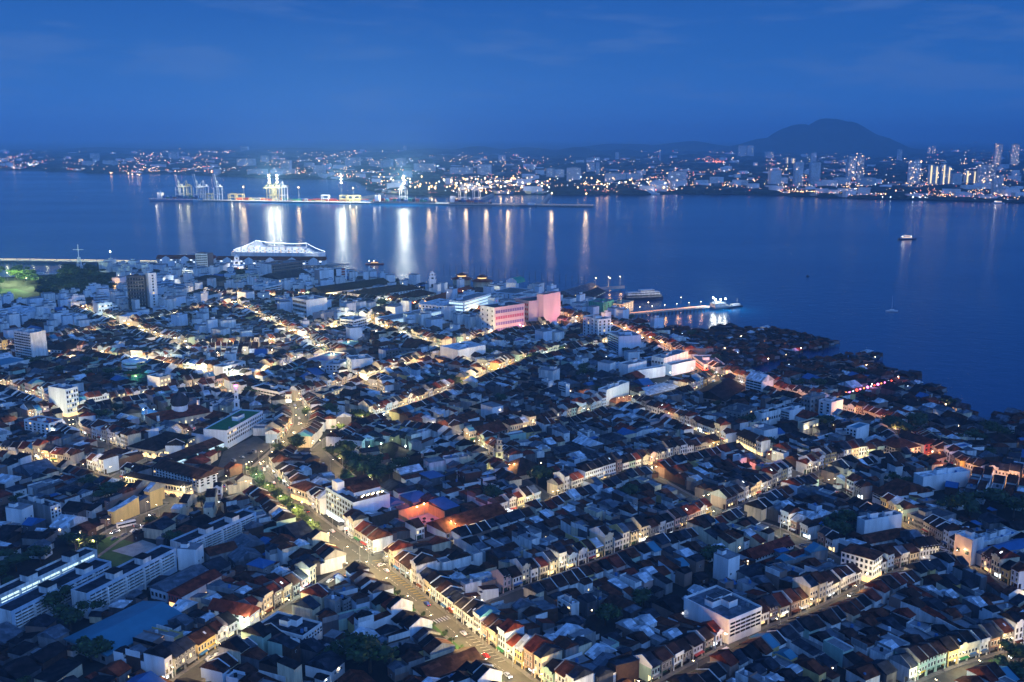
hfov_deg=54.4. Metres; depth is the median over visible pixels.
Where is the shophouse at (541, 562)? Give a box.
[511,550,548,579]
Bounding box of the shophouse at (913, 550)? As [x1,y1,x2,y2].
[886,542,919,563]
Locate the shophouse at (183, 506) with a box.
[161,494,196,523]
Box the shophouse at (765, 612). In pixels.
[725,588,769,623]
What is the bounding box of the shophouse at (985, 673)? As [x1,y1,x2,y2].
[966,665,998,681]
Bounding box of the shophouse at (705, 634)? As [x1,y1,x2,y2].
[637,608,714,653]
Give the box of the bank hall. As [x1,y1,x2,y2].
[193,275,232,285]
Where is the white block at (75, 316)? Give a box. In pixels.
[63,312,86,325]
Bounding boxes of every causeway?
[350,193,383,200]
[479,194,493,200]
[540,194,551,203]
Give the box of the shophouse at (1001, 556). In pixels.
[990,547,1023,579]
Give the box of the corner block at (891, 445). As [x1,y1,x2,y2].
[880,438,920,452]
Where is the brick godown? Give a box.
[12,458,56,478]
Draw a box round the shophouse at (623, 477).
[615,472,654,492]
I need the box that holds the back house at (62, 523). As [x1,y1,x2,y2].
[49,514,87,534]
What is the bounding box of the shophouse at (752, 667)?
[731,648,784,681]
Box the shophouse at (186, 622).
[167,613,227,645]
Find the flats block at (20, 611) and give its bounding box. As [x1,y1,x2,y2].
[0,558,111,631]
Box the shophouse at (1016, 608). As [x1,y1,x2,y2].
[1006,605,1023,611]
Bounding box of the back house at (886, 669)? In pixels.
[869,659,897,681]
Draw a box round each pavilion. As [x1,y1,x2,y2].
[451,272,472,284]
[471,274,492,286]
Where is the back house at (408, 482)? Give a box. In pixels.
[404,480,413,485]
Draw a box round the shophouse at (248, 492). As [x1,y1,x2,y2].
[220,485,267,512]
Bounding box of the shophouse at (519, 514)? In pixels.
[508,508,549,538]
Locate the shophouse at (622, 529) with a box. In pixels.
[575,513,629,548]
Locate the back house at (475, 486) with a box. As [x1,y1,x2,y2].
[468,484,481,489]
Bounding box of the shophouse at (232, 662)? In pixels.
[213,651,285,681]
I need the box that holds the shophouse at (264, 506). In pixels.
[214,500,283,519]
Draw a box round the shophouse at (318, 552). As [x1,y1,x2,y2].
[287,544,340,567]
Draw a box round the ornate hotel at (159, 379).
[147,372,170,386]
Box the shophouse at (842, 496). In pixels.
[794,476,848,502]
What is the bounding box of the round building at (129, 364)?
[121,357,146,370]
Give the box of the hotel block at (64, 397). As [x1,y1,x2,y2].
[48,382,78,416]
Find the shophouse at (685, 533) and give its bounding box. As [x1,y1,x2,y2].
[677,528,712,561]
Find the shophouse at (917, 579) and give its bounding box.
[899,569,959,600]
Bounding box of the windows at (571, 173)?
[567,168,580,179]
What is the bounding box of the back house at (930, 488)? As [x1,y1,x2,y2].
[925,486,935,494]
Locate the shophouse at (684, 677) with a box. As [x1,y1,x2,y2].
[665,673,693,681]
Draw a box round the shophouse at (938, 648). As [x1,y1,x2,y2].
[900,634,947,670]
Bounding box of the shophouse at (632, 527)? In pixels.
[603,519,639,545]
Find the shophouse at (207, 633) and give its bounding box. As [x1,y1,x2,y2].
[156,624,217,653]
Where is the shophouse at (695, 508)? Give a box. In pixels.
[688,504,700,516]
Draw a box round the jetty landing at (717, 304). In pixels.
[707,297,742,308]
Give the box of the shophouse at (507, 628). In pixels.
[496,612,554,655]
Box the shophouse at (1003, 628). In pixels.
[949,605,1013,649]
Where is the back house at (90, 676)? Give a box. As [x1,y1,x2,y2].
[84,671,98,681]
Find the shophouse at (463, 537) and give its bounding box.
[451,524,490,561]
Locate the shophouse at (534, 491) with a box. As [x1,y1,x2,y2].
[491,479,541,501]
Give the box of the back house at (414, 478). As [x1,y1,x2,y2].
[401,473,420,483]
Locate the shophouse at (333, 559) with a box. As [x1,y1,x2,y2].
[271,547,345,576]
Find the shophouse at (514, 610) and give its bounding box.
[473,596,549,637]
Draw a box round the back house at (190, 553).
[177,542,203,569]
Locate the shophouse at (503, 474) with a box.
[496,470,516,479]
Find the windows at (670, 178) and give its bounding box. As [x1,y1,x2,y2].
[669,172,686,180]
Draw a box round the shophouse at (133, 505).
[107,482,164,523]
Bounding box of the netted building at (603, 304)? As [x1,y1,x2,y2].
[588,298,613,312]
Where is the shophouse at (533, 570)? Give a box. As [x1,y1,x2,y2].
[503,551,538,581]
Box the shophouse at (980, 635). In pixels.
[935,617,989,656]
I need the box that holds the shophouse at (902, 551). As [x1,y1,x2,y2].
[894,545,909,567]
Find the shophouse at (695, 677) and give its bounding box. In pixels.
[687,673,704,681]
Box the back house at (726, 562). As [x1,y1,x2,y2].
[713,548,739,580]
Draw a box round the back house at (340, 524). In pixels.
[337,521,343,529]
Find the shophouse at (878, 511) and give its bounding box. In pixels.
[859,507,888,515]
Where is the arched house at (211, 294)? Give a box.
[187,289,218,298]
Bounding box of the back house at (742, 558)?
[740,554,747,564]
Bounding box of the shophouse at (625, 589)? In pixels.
[586,562,636,600]
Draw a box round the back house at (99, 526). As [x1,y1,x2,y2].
[92,522,103,530]
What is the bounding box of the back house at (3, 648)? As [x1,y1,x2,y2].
[0,645,7,655]
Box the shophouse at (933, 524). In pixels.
[929,517,979,539]
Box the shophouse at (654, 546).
[645,540,689,566]
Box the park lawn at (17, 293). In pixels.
[0,289,32,299]
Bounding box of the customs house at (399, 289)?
[347,284,422,296]
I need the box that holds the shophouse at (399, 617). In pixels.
[335,610,416,652]
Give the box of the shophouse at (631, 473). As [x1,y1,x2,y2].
[618,467,660,493]
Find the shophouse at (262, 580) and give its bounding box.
[222,569,291,603]
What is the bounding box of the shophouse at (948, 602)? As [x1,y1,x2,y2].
[900,572,961,607]
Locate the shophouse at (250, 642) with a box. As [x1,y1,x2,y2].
[242,637,283,657]
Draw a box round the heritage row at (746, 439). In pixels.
[736,429,773,453]
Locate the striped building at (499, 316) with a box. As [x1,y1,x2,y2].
[480,301,524,330]
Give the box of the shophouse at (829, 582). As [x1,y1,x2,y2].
[820,571,833,600]
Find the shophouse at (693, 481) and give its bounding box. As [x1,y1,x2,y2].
[686,474,743,504]
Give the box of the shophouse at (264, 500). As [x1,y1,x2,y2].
[210,496,278,521]
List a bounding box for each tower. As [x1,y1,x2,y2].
[82,161,94,165]
[90,153,99,158]
[103,160,117,165]
[126,274,147,308]
[143,270,158,307]
[168,151,178,158]
[195,252,213,271]
[213,169,220,174]
[230,254,244,268]
[237,158,255,165]
[241,146,248,150]
[247,168,267,174]
[260,155,268,162]
[272,168,295,174]
[280,160,291,168]
[304,162,314,167]
[313,165,325,172]
[314,267,346,282]
[345,157,360,165]
[369,160,381,166]
[382,159,393,167]
[396,158,405,166]
[414,163,435,171]
[428,271,435,286]
[450,167,472,174]
[477,164,491,174]
[493,437,504,462]
[498,155,505,160]
[546,168,554,176]
[555,169,563,177]
[567,167,580,181]
[586,162,594,171]
[596,162,599,173]
[605,173,625,181]
[626,173,642,179]
[668,171,686,182]
[738,145,746,155]
[746,145,753,155]
[764,151,773,157]
[768,169,781,184]
[793,161,803,185]
[808,161,820,184]
[811,152,816,161]
[833,177,850,184]
[846,156,856,178]
[855,177,875,185]
[856,155,864,177]
[897,149,901,160]
[907,160,915,183]
[914,159,921,183]
[927,164,934,184]
[931,145,935,153]
[933,165,939,184]
[939,163,946,184]
[946,166,951,183]
[950,172,962,184]
[953,530,984,565]
[963,170,970,182]
[970,170,976,182]
[976,164,986,182]
[985,163,996,182]
[990,175,1003,193]
[992,143,1002,164]
[1009,143,1019,164]
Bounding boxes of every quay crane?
[174,174,184,195]
[180,181,191,195]
[192,174,202,197]
[195,181,208,199]
[212,174,222,199]
[265,182,275,200]
[271,182,281,200]
[277,181,287,200]
[397,182,407,199]
[458,185,465,199]
[471,184,480,199]
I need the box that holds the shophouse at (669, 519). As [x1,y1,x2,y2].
[631,504,673,532]
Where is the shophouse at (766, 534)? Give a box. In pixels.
[716,509,774,542]
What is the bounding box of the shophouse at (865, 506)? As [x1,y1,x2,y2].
[846,503,870,524]
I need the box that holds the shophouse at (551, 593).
[539,577,562,605]
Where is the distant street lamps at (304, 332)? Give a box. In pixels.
[101,299,643,356]
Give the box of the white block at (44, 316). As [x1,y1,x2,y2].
[35,313,50,319]
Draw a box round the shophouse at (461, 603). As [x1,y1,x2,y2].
[453,596,471,622]
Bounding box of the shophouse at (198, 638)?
[148,627,208,659]
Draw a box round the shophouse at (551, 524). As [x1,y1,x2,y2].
[520,507,564,537]
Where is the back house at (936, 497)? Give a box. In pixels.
[929,494,946,507]
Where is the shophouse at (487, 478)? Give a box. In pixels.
[464,468,512,488]
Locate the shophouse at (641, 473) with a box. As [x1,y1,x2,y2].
[634,467,677,494]
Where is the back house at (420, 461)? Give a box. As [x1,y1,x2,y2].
[415,456,426,467]
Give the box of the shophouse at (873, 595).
[855,587,915,619]
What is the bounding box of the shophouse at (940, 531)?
[933,521,985,543]
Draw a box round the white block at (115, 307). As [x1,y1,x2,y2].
[113,303,118,310]
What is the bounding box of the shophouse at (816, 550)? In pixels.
[775,541,828,565]
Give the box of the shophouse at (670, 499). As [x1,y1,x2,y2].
[661,494,706,514]
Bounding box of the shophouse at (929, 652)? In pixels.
[879,632,937,675]
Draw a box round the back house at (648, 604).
[644,595,657,607]
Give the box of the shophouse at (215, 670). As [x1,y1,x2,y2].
[199,658,274,681]
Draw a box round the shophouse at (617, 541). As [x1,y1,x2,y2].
[585,525,623,552]
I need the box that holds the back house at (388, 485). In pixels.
[380,479,407,495]
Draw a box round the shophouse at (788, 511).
[780,503,821,530]
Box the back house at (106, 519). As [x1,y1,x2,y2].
[99,515,110,525]
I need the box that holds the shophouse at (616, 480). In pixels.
[608,475,656,504]
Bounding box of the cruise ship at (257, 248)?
[231,240,325,256]
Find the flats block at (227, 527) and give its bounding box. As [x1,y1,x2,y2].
[170,509,256,556]
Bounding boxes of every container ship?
[149,191,202,201]
[371,193,435,204]
[448,194,491,205]
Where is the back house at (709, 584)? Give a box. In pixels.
[703,580,717,588]
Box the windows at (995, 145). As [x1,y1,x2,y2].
[994,145,1002,164]
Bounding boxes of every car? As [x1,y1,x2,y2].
[205,655,213,660]
[481,653,489,658]
[503,672,511,677]
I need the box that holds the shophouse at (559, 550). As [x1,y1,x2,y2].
[512,530,567,572]
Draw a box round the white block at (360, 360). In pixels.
[346,353,372,371]
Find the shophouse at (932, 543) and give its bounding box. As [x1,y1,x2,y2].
[900,529,939,558]
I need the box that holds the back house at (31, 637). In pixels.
[20,631,39,642]
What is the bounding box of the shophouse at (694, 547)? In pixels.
[665,531,702,553]
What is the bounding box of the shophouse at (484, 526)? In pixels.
[477,520,518,550]
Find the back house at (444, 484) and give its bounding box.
[442,480,449,488]
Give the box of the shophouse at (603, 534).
[571,520,613,555]
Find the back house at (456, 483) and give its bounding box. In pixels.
[446,479,464,490]
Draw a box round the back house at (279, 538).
[269,533,296,544]
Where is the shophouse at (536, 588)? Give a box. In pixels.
[523,581,544,596]
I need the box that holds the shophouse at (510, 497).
[499,492,515,511]
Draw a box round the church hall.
[505,457,537,479]
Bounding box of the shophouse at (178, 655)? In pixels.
[147,642,185,675]
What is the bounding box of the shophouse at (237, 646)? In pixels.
[217,634,302,681]
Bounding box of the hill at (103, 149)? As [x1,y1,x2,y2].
[29,147,359,151]
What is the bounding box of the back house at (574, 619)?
[556,615,583,627]
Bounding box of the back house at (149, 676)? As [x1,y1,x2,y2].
[127,671,165,681]
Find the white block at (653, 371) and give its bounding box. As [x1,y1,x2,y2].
[634,365,665,378]
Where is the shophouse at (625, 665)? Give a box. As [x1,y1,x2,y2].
[566,650,638,681]
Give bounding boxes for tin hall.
[270,520,312,538]
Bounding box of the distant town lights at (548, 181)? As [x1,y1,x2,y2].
[0,139,1015,197]
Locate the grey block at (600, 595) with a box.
[584,589,607,608]
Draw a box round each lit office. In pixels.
[311,385,345,398]
[449,292,490,312]
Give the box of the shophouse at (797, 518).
[789,509,831,533]
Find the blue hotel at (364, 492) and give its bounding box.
[325,474,389,521]
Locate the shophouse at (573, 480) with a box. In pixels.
[567,473,577,489]
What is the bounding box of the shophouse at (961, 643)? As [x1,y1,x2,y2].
[927,629,969,663]
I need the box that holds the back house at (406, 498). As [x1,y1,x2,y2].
[399,490,424,506]
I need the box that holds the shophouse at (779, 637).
[767,630,808,658]
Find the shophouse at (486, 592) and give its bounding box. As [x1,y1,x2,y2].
[440,585,498,610]
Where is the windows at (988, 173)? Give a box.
[987,168,995,175]
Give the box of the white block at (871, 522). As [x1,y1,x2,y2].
[856,509,902,534]
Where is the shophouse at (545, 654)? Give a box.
[533,635,591,681]
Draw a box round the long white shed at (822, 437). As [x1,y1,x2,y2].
[805,433,830,440]
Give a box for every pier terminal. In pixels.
[156,255,216,263]
[216,256,326,264]
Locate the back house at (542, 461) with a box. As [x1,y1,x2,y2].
[536,456,558,465]
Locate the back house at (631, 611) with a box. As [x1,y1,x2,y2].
[623,604,641,618]
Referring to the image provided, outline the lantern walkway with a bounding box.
[849,380,892,392]
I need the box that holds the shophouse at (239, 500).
[223,488,270,512]
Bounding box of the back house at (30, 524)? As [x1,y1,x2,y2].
[21,517,45,532]
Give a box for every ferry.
[622,289,662,299]
[898,235,915,239]
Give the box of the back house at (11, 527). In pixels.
[0,524,21,532]
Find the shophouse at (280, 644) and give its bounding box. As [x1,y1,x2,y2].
[240,621,300,661]
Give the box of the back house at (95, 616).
[88,611,103,622]
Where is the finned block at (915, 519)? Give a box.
[907,506,955,532]
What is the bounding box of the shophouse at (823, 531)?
[817,526,830,547]
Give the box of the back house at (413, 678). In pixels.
[406,675,424,681]
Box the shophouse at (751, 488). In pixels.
[713,476,755,498]
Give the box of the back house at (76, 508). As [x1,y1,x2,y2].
[61,501,91,516]
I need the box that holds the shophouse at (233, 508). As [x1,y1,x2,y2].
[227,494,274,511]
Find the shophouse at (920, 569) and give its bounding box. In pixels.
[903,561,974,602]
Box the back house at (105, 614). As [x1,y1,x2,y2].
[101,611,115,619]
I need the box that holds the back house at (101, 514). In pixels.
[95,510,107,519]
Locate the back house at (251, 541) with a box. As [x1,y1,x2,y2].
[229,533,264,553]
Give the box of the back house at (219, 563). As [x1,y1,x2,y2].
[202,556,231,572]
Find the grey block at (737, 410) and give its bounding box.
[721,403,756,420]
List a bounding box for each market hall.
[436,410,484,426]
[463,420,506,439]
[738,535,794,561]
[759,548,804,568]
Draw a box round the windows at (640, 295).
[627,295,660,296]
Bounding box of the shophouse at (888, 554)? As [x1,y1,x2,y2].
[838,538,894,571]
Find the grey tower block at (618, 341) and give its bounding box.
[607,330,640,355]
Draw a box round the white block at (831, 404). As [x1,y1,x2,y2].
[818,395,842,414]
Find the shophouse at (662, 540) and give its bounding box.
[647,532,704,573]
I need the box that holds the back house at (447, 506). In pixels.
[428,496,459,516]
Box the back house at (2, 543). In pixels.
[0,541,11,545]
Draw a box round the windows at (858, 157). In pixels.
[857,157,864,173]
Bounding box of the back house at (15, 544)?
[8,542,20,546]
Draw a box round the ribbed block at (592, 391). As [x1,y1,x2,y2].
[584,389,597,393]
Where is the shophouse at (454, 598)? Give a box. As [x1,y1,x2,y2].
[446,592,467,616]
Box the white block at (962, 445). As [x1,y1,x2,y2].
[944,442,971,451]
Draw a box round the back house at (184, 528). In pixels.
[173,524,197,533]
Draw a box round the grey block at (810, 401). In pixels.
[801,391,825,412]
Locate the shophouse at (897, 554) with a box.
[846,538,901,569]
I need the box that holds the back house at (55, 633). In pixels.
[36,624,69,647]
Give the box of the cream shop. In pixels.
[798,417,818,433]
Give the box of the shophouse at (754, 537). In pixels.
[713,515,765,547]
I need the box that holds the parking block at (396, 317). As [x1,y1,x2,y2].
[375,308,442,324]
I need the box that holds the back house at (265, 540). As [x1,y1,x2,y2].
[260,536,270,547]
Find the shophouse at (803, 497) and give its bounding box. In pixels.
[777,485,835,510]
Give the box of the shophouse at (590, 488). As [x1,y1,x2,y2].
[583,483,631,504]
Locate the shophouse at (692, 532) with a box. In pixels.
[685,527,728,549]
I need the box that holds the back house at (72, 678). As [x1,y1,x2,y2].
[58,675,81,681]
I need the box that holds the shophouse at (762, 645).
[742,636,803,675]
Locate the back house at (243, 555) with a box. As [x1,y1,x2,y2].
[227,546,262,567]
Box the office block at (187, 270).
[182,268,192,274]
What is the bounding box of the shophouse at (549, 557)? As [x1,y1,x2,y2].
[514,545,557,575]
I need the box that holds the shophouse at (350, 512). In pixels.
[343,507,388,532]
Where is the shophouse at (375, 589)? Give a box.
[351,580,393,608]
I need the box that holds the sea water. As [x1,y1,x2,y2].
[0,170,1023,419]
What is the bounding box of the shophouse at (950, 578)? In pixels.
[914,559,961,587]
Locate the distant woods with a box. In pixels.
[0,149,1023,202]
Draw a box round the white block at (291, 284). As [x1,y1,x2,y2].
[282,281,295,289]
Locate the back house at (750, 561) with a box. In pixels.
[746,558,755,565]
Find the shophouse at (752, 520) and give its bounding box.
[728,507,768,528]
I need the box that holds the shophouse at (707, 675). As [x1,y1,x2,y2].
[690,668,720,681]
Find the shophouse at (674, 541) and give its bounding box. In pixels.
[665,533,678,549]
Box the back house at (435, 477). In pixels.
[419,470,444,485]
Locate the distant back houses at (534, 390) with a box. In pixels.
[0,258,1023,504]
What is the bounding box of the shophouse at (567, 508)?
[546,495,599,519]
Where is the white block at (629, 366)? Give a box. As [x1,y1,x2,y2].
[619,358,646,376]
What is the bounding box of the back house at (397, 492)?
[392,485,416,499]
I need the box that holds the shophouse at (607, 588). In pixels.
[578,565,622,595]
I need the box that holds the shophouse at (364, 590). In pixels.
[350,582,373,609]
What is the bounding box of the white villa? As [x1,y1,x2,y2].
[261,611,322,639]
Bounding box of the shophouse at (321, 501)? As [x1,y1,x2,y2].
[316,488,326,514]
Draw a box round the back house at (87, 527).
[70,521,96,537]
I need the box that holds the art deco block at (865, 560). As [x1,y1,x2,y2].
[840,543,884,581]
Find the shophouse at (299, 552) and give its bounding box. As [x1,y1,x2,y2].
[288,540,335,560]
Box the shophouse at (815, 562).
[801,557,855,586]
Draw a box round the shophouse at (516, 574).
[506,565,522,588]
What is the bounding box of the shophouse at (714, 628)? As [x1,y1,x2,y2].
[668,613,723,648]
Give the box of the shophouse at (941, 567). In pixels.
[928,558,985,595]
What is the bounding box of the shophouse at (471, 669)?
[436,659,493,681]
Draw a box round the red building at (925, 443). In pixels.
[898,430,935,454]
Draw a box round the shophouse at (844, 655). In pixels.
[788,615,866,669]
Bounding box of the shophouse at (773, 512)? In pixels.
[757,497,782,522]
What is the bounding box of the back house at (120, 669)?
[97,659,131,681]
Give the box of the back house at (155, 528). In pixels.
[142,515,176,538]
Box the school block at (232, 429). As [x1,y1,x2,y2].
[203,409,262,448]
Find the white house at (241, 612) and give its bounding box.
[207,598,260,629]
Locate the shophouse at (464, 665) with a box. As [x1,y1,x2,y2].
[422,661,472,681]
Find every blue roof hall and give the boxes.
[0,356,29,367]
[976,538,1023,567]
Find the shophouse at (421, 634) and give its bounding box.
[387,627,440,663]
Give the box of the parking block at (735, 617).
[684,585,761,643]
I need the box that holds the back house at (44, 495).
[35,493,50,499]
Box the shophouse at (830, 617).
[809,607,864,639]
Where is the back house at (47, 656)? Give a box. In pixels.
[29,641,67,670]
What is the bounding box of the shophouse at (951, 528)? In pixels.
[941,523,973,547]
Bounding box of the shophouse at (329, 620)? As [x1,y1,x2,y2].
[318,591,396,634]
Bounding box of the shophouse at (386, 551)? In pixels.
[382,538,450,563]
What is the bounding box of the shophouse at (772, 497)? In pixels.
[757,491,797,507]
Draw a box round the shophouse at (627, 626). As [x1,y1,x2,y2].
[616,618,692,665]
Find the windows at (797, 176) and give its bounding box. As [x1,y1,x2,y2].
[795,162,803,179]
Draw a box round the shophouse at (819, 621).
[808,614,853,647]
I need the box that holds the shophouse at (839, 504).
[834,496,859,509]
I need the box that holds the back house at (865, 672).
[845,663,880,681]
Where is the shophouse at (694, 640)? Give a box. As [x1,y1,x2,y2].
[633,614,703,659]
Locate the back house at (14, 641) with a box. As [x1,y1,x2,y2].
[7,637,24,648]
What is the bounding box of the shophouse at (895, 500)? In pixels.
[888,495,935,509]
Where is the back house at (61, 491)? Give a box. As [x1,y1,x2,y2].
[55,485,80,493]
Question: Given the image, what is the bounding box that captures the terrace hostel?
[152,459,217,492]
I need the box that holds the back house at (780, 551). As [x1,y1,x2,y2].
[773,547,789,556]
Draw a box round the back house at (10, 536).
[0,530,20,542]
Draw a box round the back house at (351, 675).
[336,669,375,681]
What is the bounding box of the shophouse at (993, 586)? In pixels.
[956,555,1003,596]
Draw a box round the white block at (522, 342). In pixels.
[513,338,540,345]
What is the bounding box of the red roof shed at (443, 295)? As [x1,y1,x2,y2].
[411,286,473,302]
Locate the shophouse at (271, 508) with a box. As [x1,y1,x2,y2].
[256,502,286,517]
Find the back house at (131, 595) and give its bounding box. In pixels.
[125,589,142,604]
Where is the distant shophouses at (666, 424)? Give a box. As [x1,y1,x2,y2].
[0,286,1023,518]
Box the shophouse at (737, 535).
[702,513,743,552]
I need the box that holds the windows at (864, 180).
[857,178,875,185]
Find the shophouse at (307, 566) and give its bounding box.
[295,559,316,583]
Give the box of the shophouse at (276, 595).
[222,577,282,609]
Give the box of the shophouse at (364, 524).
[353,518,404,540]
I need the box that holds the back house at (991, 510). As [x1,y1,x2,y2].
[986,506,996,514]
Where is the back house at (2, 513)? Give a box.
[0,505,6,520]
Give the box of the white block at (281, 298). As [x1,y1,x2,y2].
[275,295,292,307]
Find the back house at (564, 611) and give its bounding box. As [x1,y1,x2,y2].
[558,606,570,619]
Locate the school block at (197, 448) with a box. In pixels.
[163,437,223,462]
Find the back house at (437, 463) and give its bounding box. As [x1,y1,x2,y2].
[423,456,444,471]
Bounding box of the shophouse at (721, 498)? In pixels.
[710,488,731,508]
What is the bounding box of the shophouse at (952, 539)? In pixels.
[949,530,960,549]
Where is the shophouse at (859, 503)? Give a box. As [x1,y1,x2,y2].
[829,499,871,521]
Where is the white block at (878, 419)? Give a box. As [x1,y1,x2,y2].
[871,417,882,423]
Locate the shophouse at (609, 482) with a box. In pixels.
[602,478,615,487]
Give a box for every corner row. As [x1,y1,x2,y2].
[122,472,193,496]
[127,431,195,457]
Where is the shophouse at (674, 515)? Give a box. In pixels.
[639,504,681,530]
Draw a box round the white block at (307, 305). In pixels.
[292,295,326,316]
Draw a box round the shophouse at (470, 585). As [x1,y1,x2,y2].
[435,577,495,606]
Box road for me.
[32,304,1023,681]
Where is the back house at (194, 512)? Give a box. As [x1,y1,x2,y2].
[189,507,200,518]
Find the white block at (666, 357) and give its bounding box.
[651,349,687,374]
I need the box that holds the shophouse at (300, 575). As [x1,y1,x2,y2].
[282,568,308,591]
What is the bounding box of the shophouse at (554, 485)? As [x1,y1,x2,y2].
[546,477,563,494]
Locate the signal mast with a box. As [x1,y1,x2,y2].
[73,244,82,267]
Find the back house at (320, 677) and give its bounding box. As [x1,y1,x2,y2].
[313,673,329,681]
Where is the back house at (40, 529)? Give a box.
[34,528,46,531]
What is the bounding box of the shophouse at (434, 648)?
[387,638,454,681]
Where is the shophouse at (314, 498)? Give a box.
[311,490,322,511]
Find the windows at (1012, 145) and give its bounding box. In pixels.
[1010,145,1019,164]
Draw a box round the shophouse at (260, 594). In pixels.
[206,579,274,616]
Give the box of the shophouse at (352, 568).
[335,561,369,584]
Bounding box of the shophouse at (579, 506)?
[554,492,601,520]
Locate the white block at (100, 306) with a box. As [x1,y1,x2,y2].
[92,299,112,314]
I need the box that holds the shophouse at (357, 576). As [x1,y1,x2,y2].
[328,569,375,588]
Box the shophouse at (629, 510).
[615,504,665,533]
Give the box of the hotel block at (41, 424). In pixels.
[24,415,62,433]
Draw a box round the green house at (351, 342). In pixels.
[339,340,357,345]
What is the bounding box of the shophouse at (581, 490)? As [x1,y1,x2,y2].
[574,485,618,508]
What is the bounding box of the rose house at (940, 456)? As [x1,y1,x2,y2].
[927,451,946,464]
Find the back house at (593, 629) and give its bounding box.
[588,626,600,639]
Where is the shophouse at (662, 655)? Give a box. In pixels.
[601,631,672,676]
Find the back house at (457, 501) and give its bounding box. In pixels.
[450,498,463,507]
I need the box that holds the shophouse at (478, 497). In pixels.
[458,488,507,510]
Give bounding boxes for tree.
[0,348,10,352]
[0,548,36,571]
[2,575,14,584]
[6,269,20,279]
[8,492,24,501]
[9,265,29,269]
[15,272,35,282]
[19,269,35,279]
[23,356,42,361]
[26,276,43,283]
[27,543,52,563]
[34,279,49,283]
[34,283,53,287]
[34,285,50,295]
[36,277,56,279]
[37,584,73,615]
[47,287,62,292]
[48,273,66,277]
[48,276,68,280]
[49,599,106,631]
[54,365,62,370]
[56,267,78,274]
[59,531,87,549]
[61,263,77,266]
[61,265,72,275]
[65,274,85,278]
[65,279,82,286]
[68,269,80,274]
[71,274,89,279]
[71,285,86,291]
[71,635,114,661]
[76,473,97,482]
[77,534,105,548]
[80,356,96,361]
[82,370,91,374]
[83,263,97,268]
[83,269,96,274]
[85,280,102,284]
[88,271,102,277]
[90,479,128,498]
[91,409,112,416]
[95,277,111,282]
[101,280,115,287]
[102,366,121,374]
[110,403,124,413]
[123,368,142,374]
[142,515,160,522]
[162,530,183,539]
[197,493,205,505]
[214,446,227,451]
[217,333,229,337]
[241,386,257,390]
[245,466,257,470]
[251,471,262,477]
[255,474,264,481]
[262,481,274,489]
[268,487,282,495]
[270,403,288,409]
[272,443,289,450]
[273,489,283,497]
[276,494,290,500]
[280,497,293,507]
[286,502,299,508]
[287,434,305,450]
[289,345,301,349]
[291,505,303,513]
[296,513,307,520]
[301,406,309,413]
[302,516,313,521]
[307,520,319,526]
[312,524,321,529]
[317,641,345,655]
[322,402,340,413]
[322,440,359,462]
[332,424,345,428]
[333,630,399,672]
[336,450,367,460]
[338,467,354,479]
[344,457,382,476]
[348,409,373,417]
[364,452,385,461]
[368,461,399,481]
[376,298,388,304]
[384,465,398,478]
[390,457,408,466]
[442,374,462,383]
[482,483,504,496]
[486,348,498,353]
[494,393,506,399]
[526,465,553,484]
[527,352,541,356]
[547,470,558,478]
[575,365,595,374]
[578,363,589,367]
[595,603,622,626]
[616,483,640,494]
[631,587,651,606]
[687,329,696,334]
[699,544,726,560]
[702,369,719,375]
[711,353,721,359]
[712,400,722,404]
[739,414,756,420]
[790,377,805,384]
[810,377,827,384]
[810,415,836,425]
[820,517,854,534]
[829,509,857,520]
[850,367,865,372]
[881,414,917,434]
[884,471,901,478]
[902,476,913,481]
[905,411,930,426]
[934,495,960,511]
[937,398,957,404]
[948,490,981,516]
[956,427,988,440]
[972,487,1009,506]
[977,420,1014,434]
[981,447,996,453]
[988,654,1023,678]
[990,492,1023,517]
[997,637,1023,668]
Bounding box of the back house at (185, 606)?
[172,599,197,613]
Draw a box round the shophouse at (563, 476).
[553,470,569,492]
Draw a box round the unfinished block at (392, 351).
[378,345,400,359]
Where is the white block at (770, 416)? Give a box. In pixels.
[754,407,780,424]
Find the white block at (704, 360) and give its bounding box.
[692,355,724,369]
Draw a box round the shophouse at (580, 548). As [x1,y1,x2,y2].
[542,534,586,565]
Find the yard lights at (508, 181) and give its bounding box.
[381,176,664,190]
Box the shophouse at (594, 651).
[542,643,616,681]
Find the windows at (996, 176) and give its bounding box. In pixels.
[993,176,1003,187]
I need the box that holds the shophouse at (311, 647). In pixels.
[264,623,324,661]
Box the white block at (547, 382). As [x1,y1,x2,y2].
[542,377,552,387]
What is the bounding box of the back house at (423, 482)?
[417,479,433,487]
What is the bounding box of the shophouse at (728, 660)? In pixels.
[709,649,788,681]
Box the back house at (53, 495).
[49,493,59,499]
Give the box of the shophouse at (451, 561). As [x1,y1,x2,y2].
[410,549,482,586]
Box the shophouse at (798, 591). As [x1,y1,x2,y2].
[750,575,808,611]
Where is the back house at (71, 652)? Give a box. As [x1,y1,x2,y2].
[66,644,78,656]
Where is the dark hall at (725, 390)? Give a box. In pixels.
[698,377,744,405]
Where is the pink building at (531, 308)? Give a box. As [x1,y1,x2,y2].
[515,296,560,321]
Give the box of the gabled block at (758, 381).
[745,371,773,391]
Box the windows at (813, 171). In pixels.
[810,168,820,184]
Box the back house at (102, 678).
[88,675,116,681]
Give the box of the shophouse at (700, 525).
[686,515,735,551]
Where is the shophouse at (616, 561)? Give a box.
[599,553,653,588]
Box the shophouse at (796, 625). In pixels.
[782,619,804,636]
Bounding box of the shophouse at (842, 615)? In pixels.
[828,605,879,636]
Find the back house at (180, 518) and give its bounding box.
[175,514,189,524]
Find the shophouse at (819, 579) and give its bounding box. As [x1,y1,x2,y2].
[768,562,826,604]
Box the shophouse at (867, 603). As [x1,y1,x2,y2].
[848,593,930,632]
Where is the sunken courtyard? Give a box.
[399,502,444,526]
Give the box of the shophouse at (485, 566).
[423,561,496,596]

